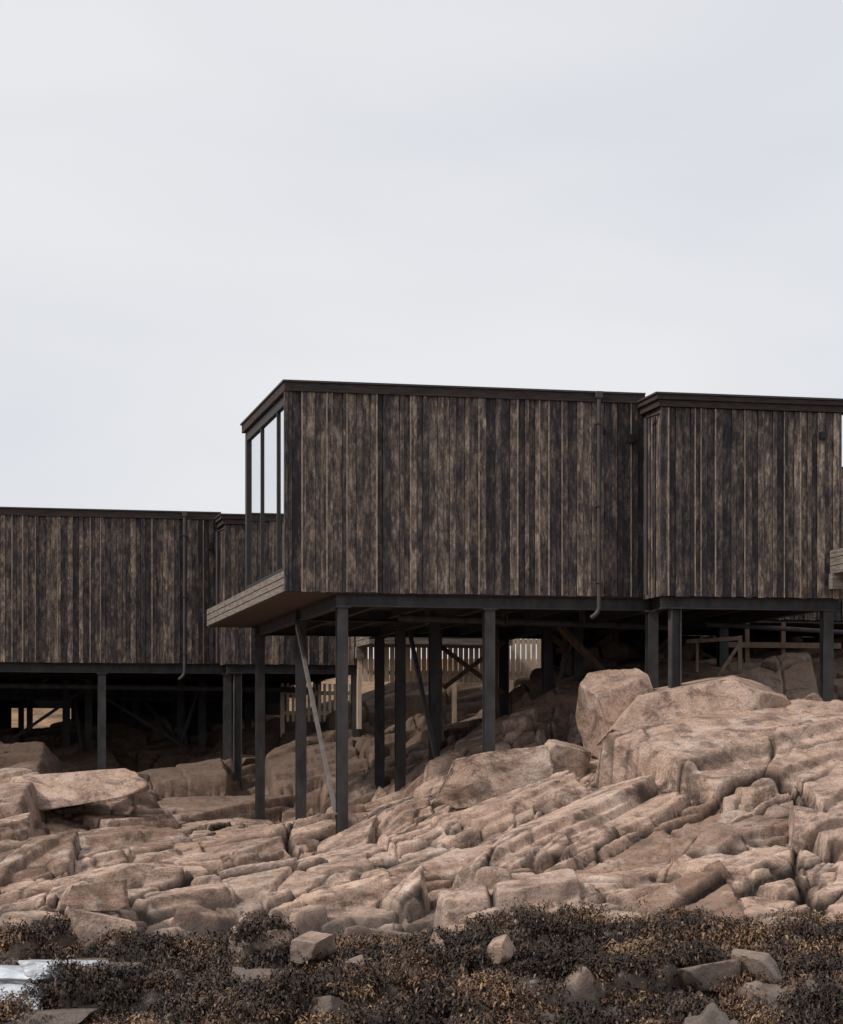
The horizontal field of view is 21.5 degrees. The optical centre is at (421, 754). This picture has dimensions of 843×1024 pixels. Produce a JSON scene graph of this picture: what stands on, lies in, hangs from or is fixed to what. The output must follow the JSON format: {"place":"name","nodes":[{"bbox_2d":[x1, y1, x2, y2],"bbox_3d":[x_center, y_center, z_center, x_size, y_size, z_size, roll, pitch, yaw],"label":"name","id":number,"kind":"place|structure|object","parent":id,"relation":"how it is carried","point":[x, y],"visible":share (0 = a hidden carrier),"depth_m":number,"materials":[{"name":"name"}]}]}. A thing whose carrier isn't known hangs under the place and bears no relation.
{"place":"outdoors","nodes":[
{"label":"outdoors","id":0,"kind":"place"},
{"bbox_2d":[0,634,842,1023],"bbox_3d":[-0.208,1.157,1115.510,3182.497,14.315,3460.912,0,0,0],"label":"rocky ground","id":1,"kind":"structure","parent":0,"point":[690,812],"depth_m":31.55,"materials":[{"name":"stone"}]},
{"bbox_2d":[0,959,18,964],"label":"wet shore rock","id":2,"kind":"object","parent":1,"relation":"on","point":[7,960],"visible":0.12,"depth_m":25.02,"materials":[{"name":"stone"}]},
{"bbox_2d":[0,965,37,985],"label":"wet shore rock","id":3,"kind":"object","parent":1,"relation":"on","point":[12,974],"visible":0.23,"depth_m":23.91,"materials":[{"name":"grey stone"}]},
{"bbox_2d":[0,984,44,1009],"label":"wet shore rock","id":4,"kind":"object","parent":1,"relation":"on","point":[14,987],"visible":0.35,"depth_m":22.60,"materials":[{"name":"grey stone"}]},
{"bbox_2d":[0,910,61,927],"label":"boulder","id":5,"kind":"object","parent":1,"relation":"on","point":[32,916],"visible":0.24,"depth_m":26.40,"materials":[{"name":"stone"}]},
{"bbox_2d":[5,1008,97,1023],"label":"wet shore rock","id":6,"kind":"object","parent":1,"relation":"on","point":[71,1016],"visible":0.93,"depth_m":21.71,"materials":[{"name":"stone"}]},
{"bbox_2d":[18,960,108,979],"bbox_3d":[-3.738,2.246,23.332,0.978,0.179,0.844,3,-2,-44],"label":"pool of water","id":7,"kind":"object","parent":1,"relation":"on","point":[32,968],"visible":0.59,"depth_m":23.03,"materials":[{"name":"grey liquid"}]},
{"bbox_2d":[50,719,81,726],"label":"boulder","id":8,"kind":"object","parent":1,"relation":"on","point":[56,724],"visible":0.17,"depth_m":53.60,"materials":[{"name":"stone"}]},
{"bbox_2d":[62,766,79,772],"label":"boulder","id":9,"kind":"object","parent":1,"relation":"on","point":[66,769],"visible":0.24,"depth_m":47.50,"materials":[{"name":"stone"}]},
{"bbox_2d":[10,768,149,811],"bbox_3d":[-6.434,0.648,39.957,2.812,0.721,2.458,-6,2,-17],"label":"boulder","id":10,"kind":"object","parent":1,"relation":"on","point":[58,790],"visible":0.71,"depth_m":39.24,"materials":[{"name":"stone"}]},
{"bbox_2d":[68,958,110,960],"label":"wet shore rock","id":11,"kind":"object","parent":1,"relation":"on","point":[104,959],"visible":0.08,"depth_m":25.20,"materials":[{"name":"stone"}]},
{"bbox_2d":[56,879,127,911],"bbox_3d":[-4.117,1.773,27.554,0.936,0.421,0.984,-6,2,-17],"label":"boulder","id":12,"kind":"object","parent":1,"relation":"on","point":[110,896],"visible":0.91,"depth_m":27.16,"materials":[{"name":"stone"}]},
{"bbox_2d":[64,906,136,948],"bbox_3d":[-3.777,2.079,26.287,0.915,0.479,0.756,9,-2,-11],"label":"boulder","id":13,"kind":"object","parent":1,"relation":"on","point":[87,924],"visible":0.63,"depth_m":26.02,"materials":[{"name":"stone"}]},
{"bbox_2d":[108,962,154,975],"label":"wet shore rock","id":14,"kind":"object","parent":1,"relation":"on","point":[134,963],"visible":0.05,"depth_m":24.70,"materials":[{"name":"stone"}]},
{"bbox_2d":[155,969,185,982],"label":"boulder","id":15,"kind":"object","parent":1,"relation":"on","point":[180,976],"visible":0.3,"depth_m":24.29,"materials":[{"name":"stone"}]},
{"bbox_2d":[231,966,245,976],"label":"boulder","id":16,"kind":"object","parent":1,"relation":"on","point":[238,970],"visible":0.53,"depth_m":24.24,"materials":[{"name":"stone"}]},
{"bbox_2d":[242,755,254,765],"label":"boulder","id":17,"kind":"object","parent":1,"relation":"on","point":[248,759],"visible":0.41,"depth_m":47.33,"materials":[{"name":"stone"}]},
{"bbox_2d":[0,507,512,790],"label":"timber cabin on stilts","id":18,"kind":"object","parent":1,"relation":"on","point":[103,617],"visible":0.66,"depth_m":46.91,"materials":[{"name":"wood"}]},
{"bbox_2d":[240,969,280,984],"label":"boulder","id":19,"kind":"object","parent":1,"relation":"on","point":[252,973],"visible":0.35,"depth_m":23.85,"materials":[{"name":"stone"}]},
{"bbox_2d":[290,931,336,963],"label":"boulder","id":20,"kind":"object","parent":1,"relation":"on","point":[308,944],"visible":1,"depth_m":24.40,"materials":[{"name":"stone"}]},
{"bbox_2d":[280,683,350,736],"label":"slatted fence","id":21,"kind":"object","parent":1,"relation":"on","point":[319,693],"visible":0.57,"depth_m":50.15,"materials":[{"name":"brown wood"}]},
{"bbox_2d":[307,995,346,1019],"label":"boulder","id":22,"kind":"object","parent":1,"relation":"on","point":[329,1003],"visible":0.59,"depth_m":21.49,"materials":[{"name":"stone"}]},
{"bbox_2d":[345,955,363,968],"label":"boulder","id":23,"kind":"object","parent":1,"relation":"on","point":[354,959],"visible":0.4,"depth_m":23.38,"materials":[{"name":"stone"}]},
{"bbox_2d":[362,1014,387,1023],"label":"boulder","id":24,"kind":"object","parent":1,"relation":"on","point":[380,1018],"visible":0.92,"depth_m":21.14,"materials":[{"name":"stone"}]},
{"bbox_2d":[0,896,842,1023],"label":"seaweed","id":25,"kind":"object","parent":1,"relation":"on","point":[641,950],"visible":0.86,"depth_m":22.70,"materials":[{"name":"brown plant"}]},
{"bbox_2d":[357,639,540,728],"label":"slatted fence","id":26,"kind":"object","parent":1,"relation":"on","point":[528,656],"visible":0.3,"depth_m":47.42,"materials":[{"name":"brown wood"}]},
{"bbox_2d":[435,745,553,808],"bbox_3d":[0.944,0.275,33.181,1.850,0.770,1.410,-11,8,-11],"label":"boulder","id":27,"kind":"object","parent":1,"relation":"on","point":[471,781],"visible":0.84,"depth_m":32.62,"materials":[{"name":"stone"}]},
{"bbox_2d":[487,934,515,964],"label":"boulder","id":28,"kind":"object","parent":1,"relation":"on","point":[501,947],"visible":1,"depth_m":22.68,"materials":[{"name":"stone"}]},
{"bbox_2d":[512,699,524,712],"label":"boulder","id":29,"kind":"object","parent":1,"relation":"on","point":[517,705],"visible":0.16,"depth_m":40.97,"materials":[{"name":"stone"}]},
{"bbox_2d":[509,684,529,711],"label":"boulder","id":30,"kind":"object","parent":1,"relation":"on","point":[516,694],"visible":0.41,"depth_m":43.50,"materials":[{"name":"stone"}]},
{"bbox_2d":[207,379,842,833],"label":"timber cabin on stilts","id":31,"kind":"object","parent":1,"relation":"on","point":[555,521],"visible":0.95,"depth_m":34.77,"materials":[{"name":"wood"}]},
{"bbox_2d":[245,396,283,589],"bbox_3d":[-1.478,-4.190,36.465,2.205,2.700,4.480,0,0,-13],"label":"window frame","id":32,"kind":"structure","parent":31,"relation":"in","point":[275,410],"depth_m":36.73,"materials":[{"name":"black metal"}]},
{"bbox_2d":[249,408,283,584],"bbox_3d":[-2.374,-4.150,36.662,1.859,2.500,4.819,0,0,13],"label":"window glass","id":33,"kind":"structure","parent":31,"relation":"in","point":[270,429],"depth_m":36.22,"materials":[{"name":"clear glass"}]},
{"bbox_2d":[520,679,538,691],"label":"boulder","id":34,"kind":"object","parent":1,"relation":"on","point":[531,686],"visible":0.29,"depth_m":43.45,"materials":[{"name":"stone"}]},
{"bbox_2d":[522,691,541,704],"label":"boulder","id":35,"kind":"object","parent":1,"relation":"on","point":[528,697],"visible":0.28,"depth_m":39.78,"materials":[{"name":"stone"}]},
{"bbox_2d":[540,1013,562,1022],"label":"boulder","id":36,"kind":"object","parent":1,"relation":"on","point":[551,1016],"visible":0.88,"depth_m":21.26,"materials":[{"name":"stone"}]},
{"bbox_2d":[539,674,566,690],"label":"boulder","id":37,"kind":"object","parent":1,"relation":"on","point":[555,676],"visible":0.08,"depth_m":40.26,"materials":[{"name":"stone"}]},
{"bbox_2d":[545,739,590,778],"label":"boulder","id":38,"kind":"object","parent":1,"relation":"on","point":[572,758],"visible":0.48,"depth_m":33.25,"materials":[{"name":"stone"}]},
{"bbox_2d":[567,669,591,674],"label":"boulder","id":39,"kind":"object","parent":1,"relation":"on","point":[586,671],"visible":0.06,"depth_m":40.49,"materials":[{"name":"stone"}]},
{"bbox_2d":[559,645,600,673],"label":"boulder","id":40,"kind":"object","parent":1,"relation":"on","point":[593,651],"visible":0.36,"depth_m":41.39,"materials":[{"name":"stone"}]},
{"bbox_2d":[452,635,741,722],"bbox_3d":[3.034,-1.267,42.824,1.962,1.652,9.330,0,0,-36],"label":"timber frame","id":41,"kind":"object","parent":1,"relation":"on","point":[738,646],"visible":0.51,"depth_m":38.98,"materials":[{"name":"brown wood"}]},
{"bbox_2d":[603,661,616,669],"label":"boulder","id":42,"kind":"object","parent":1,"relation":"on","point":[611,665],"visible":0.22,"depth_m":40.01,"materials":[{"name":"stone"}]},
{"bbox_2d":[597,642,630,662],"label":"boulder","id":43,"kind":"object","parent":1,"relation":"on","point":[626,657],"visible":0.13,"depth_m":42.34,"materials":[{"name":"stone"}]},
{"bbox_2d":[575,668,653,758],"bbox_3d":[3.080,-0.612,34.810,1.004,1.450,1.236,-13,6,-28],"label":"boulder","id":44,"kind":"object","parent":1,"relation":"on","point":[606,699],"visible":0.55,"depth_m":34.64,"materials":[{"name":"stone"}]},
{"bbox_2d":[607,639,641,658],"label":"boulder","id":45,"kind":"object","parent":1,"relation":"on","point":[637,652],"visible":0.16,"depth_m":42.55,"materials":[{"name":"stone"}]},
{"bbox_2d":[596,675,788,744],"bbox_3d":[4.165,-0.564,34.513,2.906,1.183,1.973,-7,4,-9],"label":"boulder","id":46,"kind":"object","parent":1,"relation":"on","point":[705,695],"visible":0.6,"depth_m":33.80,"materials":[{"name":"stone"}]},
{"bbox_2d":[677,958,740,991],"bbox_3d":[2.933,2.257,22.658,0.609,0.292,0.416,-7,-4,-14],"label":"boulder","id":47,"kind":"object","parent":1,"relation":"on","point":[704,975],"visible":0.94,"depth_m":22.50,"materials":[{"name":"stone"}]},
{"bbox_2d":[731,948,786,984],"bbox_3d":[3.462,2.177,22.764,0.724,0.324,0.415,12,17,35],"label":"boulder","id":48,"kind":"object","parent":1,"relation":"on","point":[755,962],"visible":0.68,"depth_m":22.59,"materials":[{"name":"stone"}]},
{"bbox_2d":[751,720,813,739],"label":"boulder","id":49,"kind":"object","parent":1,"relation":"on","point":[769,731],"visible":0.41,"depth_m":32.65,"materials":[{"name":"stone"}]},
{"bbox_2d":[788,806,842,855],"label":"boulder","id":50,"kind":"object","parent":1,"relation":"on","point":[806,825],"visible":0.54,"depth_m":28.48,"materials":[{"name":"stone"}]},
{"bbox_2d":[806,980,828,992],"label":"boulder","id":51,"kind":"object","parent":1,"relation":"on","point":[812,982],"visible":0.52,"depth_m":21.20,"materials":[{"name":"stone"}]},
{"bbox_2d":[0,0,842,658],"label":"sky","id":52,"kind":"structure","parent":0,"point":[206,206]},
{"bbox_2d":[584,659,608,671],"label":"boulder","id":53,"kind":"object","parent":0,"point":[587,665],"visible":0.24,"depth_m":41.00,"materials":[{"name":"stone"}]},
{"bbox_2d":[590,643,624,661],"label":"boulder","id":54,"kind":"object","parent":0,"point":[610,651],"visible":0.55,"depth_m":41.63,"materials":[{"name":"stone"}]},
{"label":"boulder","id":55,"kind":"object","parent":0,"visible":0},
{"bbox_2d":[530,668,559,682],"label":"boulder","id":56,"kind":"object","parent":55,"relation":"on","point":[536,673],"visible":0.33,"depth_m":43.41,"materials":[{"name":"stone"}]}
]}

